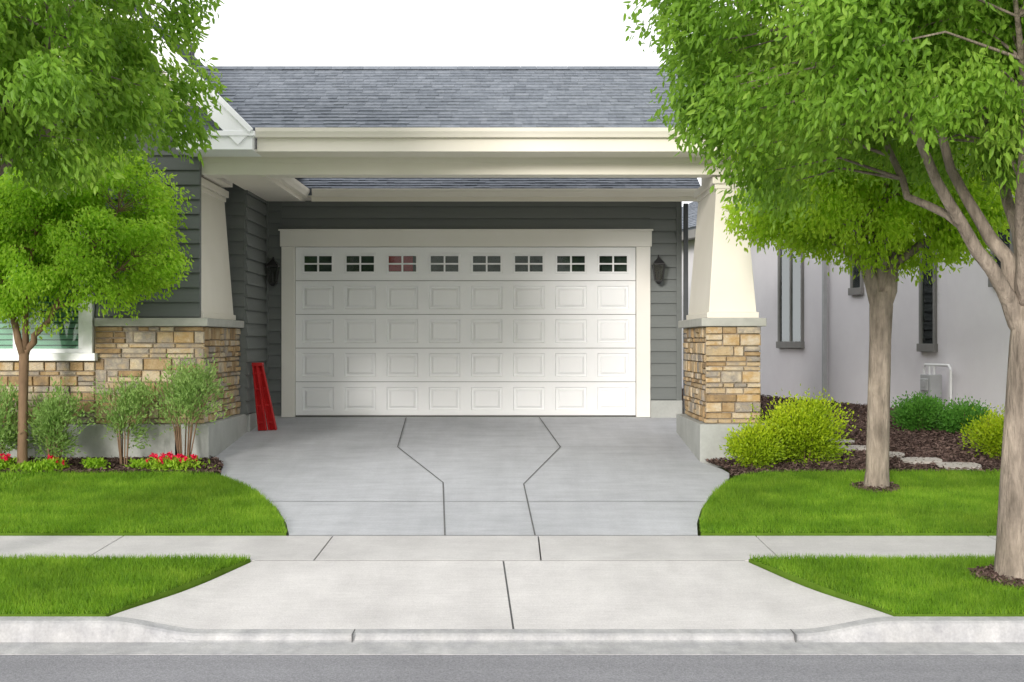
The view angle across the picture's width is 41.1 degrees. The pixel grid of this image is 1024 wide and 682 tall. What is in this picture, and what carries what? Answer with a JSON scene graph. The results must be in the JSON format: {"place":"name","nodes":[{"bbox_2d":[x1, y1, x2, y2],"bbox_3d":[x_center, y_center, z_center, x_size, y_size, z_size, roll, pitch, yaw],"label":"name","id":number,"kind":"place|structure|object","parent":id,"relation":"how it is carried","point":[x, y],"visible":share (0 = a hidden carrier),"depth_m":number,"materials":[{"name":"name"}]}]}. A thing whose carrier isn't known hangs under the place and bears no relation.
{"place":"outdoors","nodes":[
{"label":"outdoors","id":0,"kind":"place"},
{"bbox_2d":[0,551,250,616],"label":"lawn","id":1,"kind":"structure","parent":0,"point":[51,585],"depth_m":10.34,"materials":[{"name":"green plant"}]},
{"bbox_2d":[0,0,232,206],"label":"street tree","id":2,"kind":"object","parent":1,"relation":"on","point":[96,73],"visible":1,"depth_m":10.19,"materials":[{"name":"green plant"}]},
{"bbox_2d":[0,469,286,535],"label":"lawn","id":3,"kind":"structure","parent":0,"point":[123,503],"depth_m":13.26,"materials":[{"name":"green plant"}]},
{"bbox_2d":[0,456,223,474],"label":"mulch bed","id":4,"kind":"object","parent":3,"relation":"on","point":[78,466],"visible":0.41,"depth_m":15.33,"materials":[{"name":"brown wood"}]},
{"bbox_2d":[0,453,16,470],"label":"red flower plant","id":5,"kind":"object","parent":4,"relation":"on","point":[5,459],"visible":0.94,"depth_m":15.18,"materials":[{"name":"green plant"}]},
{"bbox_2d":[0,376,32,457],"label":"shrub","id":6,"kind":"object","parent":4,"relation":"on","point":[9,432],"visible":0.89,"depth_m":15.31,"materials":[{"name":"green plant"}]},
{"bbox_2d":[4,459,59,473],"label":"groundcover plant","id":7,"kind":"object","parent":4,"relation":"on","point":[25,466],"visible":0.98,"depth_m":15.08,"materials":[{"name":"green plant"}]},
{"bbox_2d":[41,455,71,469],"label":"red flower plant","id":8,"kind":"object","parent":4,"relation":"on","point":[50,460],"visible":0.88,"depth_m":15.17,"materials":[{"name":"green plant"}]},
{"bbox_2d":[24,377,94,461],"bbox_3d":[-5.157,0.942,15.314,0.925,1.098,0.717,0,0,27],"label":"shrub","id":9,"kind":"object","parent":4,"relation":"on","point":[46,428],"visible":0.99,"depth_m":15.27,"materials":[{"name":"green plant"}]},
{"bbox_2d":[81,456,110,470],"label":"groundcover plant","id":10,"kind":"object","parent":4,"relation":"on","point":[95,463],"visible":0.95,"depth_m":15.21,"materials":[{"name":"green plant"}]},
{"bbox_2d":[0,128,196,464],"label":"young tree","id":11,"kind":"object","parent":4,"relation":"on","point":[51,241],"visible":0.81,"depth_m":14.76,"materials":[{"name":"green plant"}]},
{"bbox_2d":[83,373,161,464],"bbox_3d":[-4.405,0.920,15.486,0.862,1.115,0.766,0,0,0],"label":"shrub","id":12,"kind":"object","parent":4,"relation":"on","point":[131,407],"visible":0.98,"depth_m":15.43,"materials":[{"name":"green plant"}]},
{"bbox_2d":[122,458,153,468],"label":"groundcover plant","id":13,"kind":"object","parent":4,"relation":"on","point":[133,464],"visible":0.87,"depth_m":15.26,"materials":[{"name":"green plant"}]},
{"bbox_2d":[135,450,215,471],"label":"red flower plant","id":14,"kind":"object","parent":4,"relation":"on","point":[170,460],"visible":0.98,"depth_m":15.18,"materials":[{"name":"green plant"}]},
{"bbox_2d":[129,353,234,460],"bbox_3d":[-3.699,0.799,15.534,1.026,1.361,1.125,0,0,20],"label":"shrub","id":15,"kind":"object","parent":4,"relation":"on","point":[186,397],"visible":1,"depth_m":15.40,"materials":[{"name":"green plant"}]},
{"bbox_2d":[295,416,635,416],"bbox_3d":[-0.666,1.080,19.650,4.878,0.020,0.140,0,0,0],"label":"door seal","id":16,"kind":"object","parent":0,"point":[465,416],"depth_m":19.58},
{"bbox_2d":[305,256,626,271],"bbox_3d":[-0.666,-1.108,19.738,4.713,0.324,0.145,0,0,0],"label":"garage interior","id":17,"kind":"object","parent":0,"point":[477,259],"visible":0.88,"depth_m":19.70,"materials":[{"name":"black"}]},
{"bbox_2d":[216,417,728,543],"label":"driveway","id":18,"kind":"structure","parent":0,"point":[479,476],"depth_m":15.07,"materials":[{"name":"concrete"}]},
{"bbox_2d":[252,363,276,430],"bbox_3d":[-3.321,0.749,18.332,0.329,0.918,0.156,0,0,0],"label":"folding sawhorse","id":19,"kind":"object","parent":18,"relation":"on","point":[262,397],"visible":1,"depth_m":18.30,"materials":[{"name":"red plastic"}]},
{"bbox_2d":[142,0,804,206],"label":"sky","id":20,"kind":"structure","parent":0,"point":[379,33],"materials":[{"name":"white"}]},
{"bbox_2d":[218,467,740,552],"bbox_3d":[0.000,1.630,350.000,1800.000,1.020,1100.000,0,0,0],"label":"ground","id":21,"kind":"structure","parent":0,"point":[730,477],"depth_m":15.34,"materials":[{"name":"soil"}]},
{"bbox_2d":[0,400,767,466],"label":"foundation","id":22,"kind":"object","parent":21,"relation":"on","point":[702,440],"visible":0.3,"depth_m":15.93,"materials":[{"name":"concrete"}]},
{"bbox_2d":[0,111,675,415],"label":"structural walls","id":23,"kind":"structure","parent":22,"relation":"on","point":[241,360],"depth_m":18.67,"materials":[{"name":"grey"}]},
{"bbox_2d":[0,188,97,360],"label":"front window","id":24,"kind":"structure","parent":23,"relation":"attached to","point":[85,350],"depth_m":15.94,"materials":[{"name":"white paint"}]},
{"bbox_2d":[0,213,78,348],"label":"window blind","id":25,"kind":"object","parent":24,"relation":"attached to","point":[47,342],"depth_m":16.01,"materials":[{"name":"white plastic"}]},
{"bbox_2d":[35,1,196,105],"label":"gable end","id":26,"kind":"structure","parent":23,"relation":"on","point":[161,75],"depth_m":16.02,"materials":[{"name":"white"}]},
{"bbox_2d":[1,108,676,414],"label":"lap siding","id":27,"kind":"object","parent":23,"relation":"attached to","point":[182,302],"visible":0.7,"depth_m":19.55,"materials":[{"name":"grey wood"}]},
{"bbox_2d":[266,257,279,285],"bbox_3d":[-3.400,-0.990,19.433,0.180,0.419,0.215,0,0,0],"label":"wall lantern","id":28,"kind":"object","parent":27,"relation":"attached to","point":[274,266],"depth_m":19.40,"materials":[{"name":"black metal"}]},
{"bbox_2d":[134,7,700,194],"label":"shingle roof","id":29,"kind":"structure","parent":23,"relation":"on","point":[440,96],"depth_m":16.70,"materials":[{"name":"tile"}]},
{"bbox_2d":[103,9,261,156],"bbox_3d":[-5.579,-3.614,15.668,5.358,2.908,0.665,0,0,0],"label":"rake board","id":30,"kind":"object","parent":29,"relation":"attached to","point":[237,137],"visible":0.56,"depth_m":15.37,"materials":[{"name":"white paint"}]},
{"bbox_2d":[190,43,194,69],"bbox_3d":[-3.980,-3.410,17.000,0.060,0.600,0.058,0,0,0],"label":"vent pipe","id":31,"kind":"object","parent":29,"relation":"attached to","point":[191,54],"visible":0.12,"depth_m":16.98,"materials":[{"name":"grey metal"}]},
{"bbox_2d":[225,127,703,201],"bbox_3d":[-0.117,-2.183,17.488,6.835,0.465,4.145,0,0,0],"label":"eave gutter","id":32,"kind":"object","parent":29,"relation":"attached to","point":[278,189],"visible":0.73,"depth_m":18.76,"materials":[{"name":"beige metal"}]},
{"bbox_2d":[266,201,681,399],"bbox_3d":[-0.542,-0.520,19.565,5.945,3.180,0.070,0,0,0],"label":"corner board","id":33,"kind":"object","parent":23,"relation":"attached to","point":[679,299],"visible":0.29,"depth_m":19.54,"materials":[{"name":"grey"}]},
{"bbox_2d":[652,255,665,283],"bbox_3d":[2.085,-1.020,19.433,0.180,0.419,0.215,0,0,0],"label":"wall lantern","id":34,"kind":"object","parent":23,"relation":"attached to","point":[658,262],"depth_m":19.40,"materials":[{"name":"black metal"}]},
{"bbox_2d":[0,326,756,423],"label":"mortar backing","id":35,"kind":"object","parent":22,"relation":"on","point":[149,353],"visible":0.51,"depth_m":16.00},
{"bbox_2d":[0,327,760,422],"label":"stone veneer","id":36,"kind":"object","parent":35,"relation":"attached to","point":[226,340],"visible":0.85,"depth_m":15.99,"materials":[{"name":"beige stone"}]},
{"bbox_2d":[94,318,766,327],"bbox_3d":[-0.948,-0.221,17.058,7.845,0.098,2.285,0,0,0],"label":"stone cap","id":37,"kind":"object","parent":36,"relation":"on","point":[689,323],"visible":0.91,"depth_m":15.95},
{"bbox_2d":[201,176,758,319],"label":"tapered column","id":38,"kind":"structure","parent":37,"relation":"on","point":[722,283],"depth_m":16.46,"materials":[{"name":"beige paint"}]},
{"bbox_2d":[201,138,743,186],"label":"porch beam","id":39,"kind":"structure","parent":38,"relation":"on","point":[467,158],"depth_m":16.09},
{"bbox_2d":[296,247,635,414],"bbox_3d":[-0.666,-0.140,19.614,4.878,2.412,0.052,0,0,0],"label":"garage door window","id":40,"kind":"structure","parent":22,"relation":"on","point":[465,364],"depth_m":19.60,"materials":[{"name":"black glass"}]},
{"bbox_2d":[278,229,652,416],"bbox_3d":[-0.660,-0.255,19.570,5.360,2.690,0.140,0,0,0],"label":"door trim","id":41,"kind":"structure","parent":40,"relation":"attached to","point":[291,240],"depth_m":19.52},
{"bbox_2d":[296,280,635,415],"bbox_3d":[-0.666,0.087,19.652,4.978,2.006,0.015,0,0,0],"label":"door backing","id":42,"kind":"object","parent":40,"relation":"attached to","point":[466,314],"depth_m":19.64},
{"bbox_2d":[296,247,635,414],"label":"door panels","id":43,"kind":"structure","parent":40,"relation":"in","point":[346,364],"depth_m":19.60,"materials":[{"name":"white paint"}]},
{"bbox_2d":[0,616,1023,654],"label":"curb","id":44,"kind":"structure","parent":21,"relation":"on","point":[892,635],"depth_m":9.39,"materials":[{"name":"concrete"}]},
{"bbox_2d":[682,388,898,415],"bbox_3d":[5.703,1.055,26.742,6.595,0.100,14.572,0,0,0],"label":"mulch bed","id":45,"kind":"object","parent":21,"relation":"on","point":[860,409],"visible":0.07,"depth_m":22.16,"materials":[{"name":"brown wood"}]},
{"bbox_2d":[682,413,1000,475],"bbox_3d":[5.611,1.244,17.229,6.839,0.476,4.607,0,0,0],"label":"mulch bed","id":46,"kind":"object","parent":21,"relation":"on","point":[943,445],"visible":0.3,"depth_m":16.16,"materials":[{"name":"brown wood"}]},
{"bbox_2d":[719,413,796,468],"bbox_3d":[2.791,1.135,15.461,0.860,0.695,0.802,0,0,0],"label":"golden shrub","id":47,"kind":"object","parent":46,"relation":"on","point":[748,443],"visible":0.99,"depth_m":15.33,"materials":[{"name":"green plant"}]},
{"bbox_2d":[741,383,861,465],"bbox_3d":[3.381,0.967,15.770,1.280,0.979,1.256,0,0,-34],"label":"golden shrub","id":48,"kind":"object","parent":46,"relation":"on","point":[805,428],"visible":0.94,"depth_m":15.56,"materials":[{"name":"green plant"}]},
{"bbox_2d":[890,390,954,430],"bbox_3d":[5.431,0.945,18.185,0.918,0.585,0.870,0,0,-24],"label":"boxwood shrub","id":49,"kind":"object","parent":46,"relation":"on","point":[913,412],"visible":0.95,"depth_m":18.05,"materials":[{"name":"green plant"}]},
{"bbox_2d":[930,395,998,433],"bbox_3d":[5.913,0.974,17.998,0.892,0.565,0.960,0,0,39],"label":"boxwood shrub","id":50,"kind":"object","parent":46,"relation":"on","point":[951,420],"visible":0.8,"depth_m":17.86,"materials":[{"name":"green plant"}]},
{"bbox_2d":[958,403,1004,459],"bbox_3d":[5.746,1.074,16.079,0.904,0.702,0.837,0,0,26],"label":"golden shrub","id":51,"kind":"object","parent":46,"relation":"on","point":[991,436],"visible":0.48,"depth_m":16.00,"materials":[{"name":"green plant"}]},
{"bbox_2d":[682,195,1013,418],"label":"stucco walls","id":52,"kind":"structure","parent":21,"relation":"on","point":[973,334],"depth_m":21.72,"materials":[{"name":"grey paint"}]},
{"bbox_2d":[683,203,687,412],"bbox_3d":[2.478,-0.465,19.400,0.065,2.990,0.200,0,0,0],"label":"downspout","id":53,"kind":"object","parent":52,"relation":"attached to","point":[685,259],"visible":0.58,"depth_m":19.44,"materials":[{"name":"grey metal"}]},
{"bbox_2d":[776,241,804,347],"bbox_3d":[5.142,-0.867,25.216,0.090,1.996,1.100,0,0,-13],"label":"side window","id":54,"kind":"structure","parent":52,"relation":"attached to","point":[791,304],"depth_m":25.19,"materials":[{"name":"grey glass"}]},
{"bbox_2d":[781,243,800,341],"bbox_3d":[5.156,-0.900,25.219,0.004,1.820,0.950,0,0,-13],"label":"window glass","id":55,"kind":"structure","parent":54,"relation":"in","point":[796,267],"depth_m":25.17,"materials":[{"name":"grey glass"}]},
{"bbox_2d":[822,254,826,399],"bbox_3d":[5.459,-0.610,23.847,0.070,3.300,0.060,0,0,-13],"label":"downspout","id":56,"kind":"object","parent":52,"relation":"attached to","point":[824,325],"visible":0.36,"depth_m":23.82,"materials":[{"name":"grey metal"}]},
{"bbox_2d":[682,164,967,241],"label":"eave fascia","id":57,"kind":"structure","parent":52,"relation":"attached to","point":[691,234],"depth_m":29.02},
{"bbox_2d":[682,155,970,231],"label":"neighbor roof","id":58,"kind":"structure","parent":57,"relation":"on","point":[692,213],"depth_m":32.19,"materials":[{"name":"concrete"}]},
{"bbox_2d":[848,243,863,294],"bbox_3d":[5.759,-1.217,22.818,0.090,0.896,0.450,0,0,-13],"label":"side window","id":59,"kind":"structure","parent":52,"relation":"attached to","point":[856,286],"depth_m":22.82,"materials":[{"name":"grey glass"}]},
{"bbox_2d":[853,247,859,287],"bbox_3d":[5.773,-1.250,22.822,0.004,0.720,0.300,0,0,-13],"label":"window glass","id":60,"kind":"structure","parent":59,"relation":"in","point":[856,282],"depth_m":22.86,"materials":[{"name":"black glass"}]},
{"bbox_2d":[917,243,937,351],"bbox_3d":[6.272,-0.702,20.602,0.090,1.726,0.500,0,0,-13],"label":"side window","id":61,"kind":"structure","parent":52,"relation":"attached to","point":[927,316],"depth_m":20.61,"materials":[{"name":"grey glass"}]},
{"bbox_2d":[923,243,932,343],"bbox_3d":[6.286,-0.735,20.605,0.004,1.550,0.350,0,0,-13],"label":"window glass","id":62,"kind":"structure","parent":61,"relation":"in","point":[927,287],"depth_m":20.64,"materials":[{"name":"black glass"}]},
{"bbox_2d":[988,197,1013,286],"bbox_3d":[6.626,-1.327,18.451,0.090,1.176,0.550,0,0,-13],"label":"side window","id":63,"kind":"structure","parent":52,"relation":"attached to","point":[1008,245],"depth_m":18.45,"materials":[{"name":"grey glass"}]},
{"bbox_2d":[995,226,1009,268],"bbox_3d":[6.641,-1.360,18.455,0.004,1.000,0.400,0,0,-13],"label":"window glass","id":64,"kind":"structure","parent":63,"relation":"in","point":[1004,236],"depth_m":18.45,"materials":[{"name":"glass"}]},
{"bbox_2d":[920,363,951,406],"bbox_3d":[6.182,0.735,19.883,0.230,0.810,0.829,0,0,-13],"label":"gas meter","id":65,"kind":"object","parent":21,"relation":"on","point":[929,381],"visible":0.91,"depth_m":19.93,"materials":[{"name":"white paint"}]},
{"bbox_2d":[0,536,995,561],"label":"sidewalk","id":66,"kind":"structure","parent":0,"point":[497,547],"depth_m":11.65,"materials":[{"name":"concrete"}]},
{"bbox_2d":[109,560,891,628],"bbox_3d":[-0.075,1.901,10.305,5.510,0.257,1.470,0,0,0],"label":"driveway apron","id":67,"kind":"object","parent":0,"point":[499,594],"visible":1,"depth_m":10.17,"materials":[{"name":"concrete"}]},
{"bbox_2d":[0,655,1023,681],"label":"street","id":68,"kind":"structure","parent":0,"point":[511,668],"depth_m":8.69,"materials":[{"name":"grey asphalt"}]},
{"bbox_2d":[699,468,999,536],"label":"lawn","id":69,"kind":"structure","parent":0,"point":[814,502],"depth_m":13.29,"materials":[{"name":"green plant"}]},
{"bbox_2d":[720,11,1014,488],"bbox_3d":[3.709,-1.120,14.280,3.547,5.504,3.237,0,0,0],"label":"ornamental tree","id":70,"kind":"object","parent":69,"relation":"on","point":[888,227],"visible":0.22,"depth_m":13.90,"materials":[{"name":"green plant"}]},
{"bbox_2d":[849,481,899,493],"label":"tree ring mulch","id":71,"kind":"object","parent":69,"relation":"on","point":[862,486],"visible":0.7,"depth_m":14.08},
{"bbox_2d":[749,552,1023,615],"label":"lawn","id":72,"kind":"structure","parent":0,"point":[929,585],"depth_m":10.28,"materials":[{"name":"green plant"}]},
{"bbox_2d":[623,0,1023,580],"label":"street tree","id":73,"kind":"object","parent":72,"relation":"on","point":[840,81],"visible":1,"depth_m":9.84,"materials":[{"name":"green plant"}]},
{"bbox_2d":[968,564,1023,589],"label":"tree ring mulch","id":74,"kind":"object","parent":72,"relation":"on","point":[988,572],"visible":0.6,"depth_m":10.37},
{"bbox_2d":[835,439,981,470],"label":"stepping stone path","id":75,"kind":"structure","parent":0,"point":[939,462],"depth_m":15.68,"materials":[{"name":"grey stone"}]}
]}

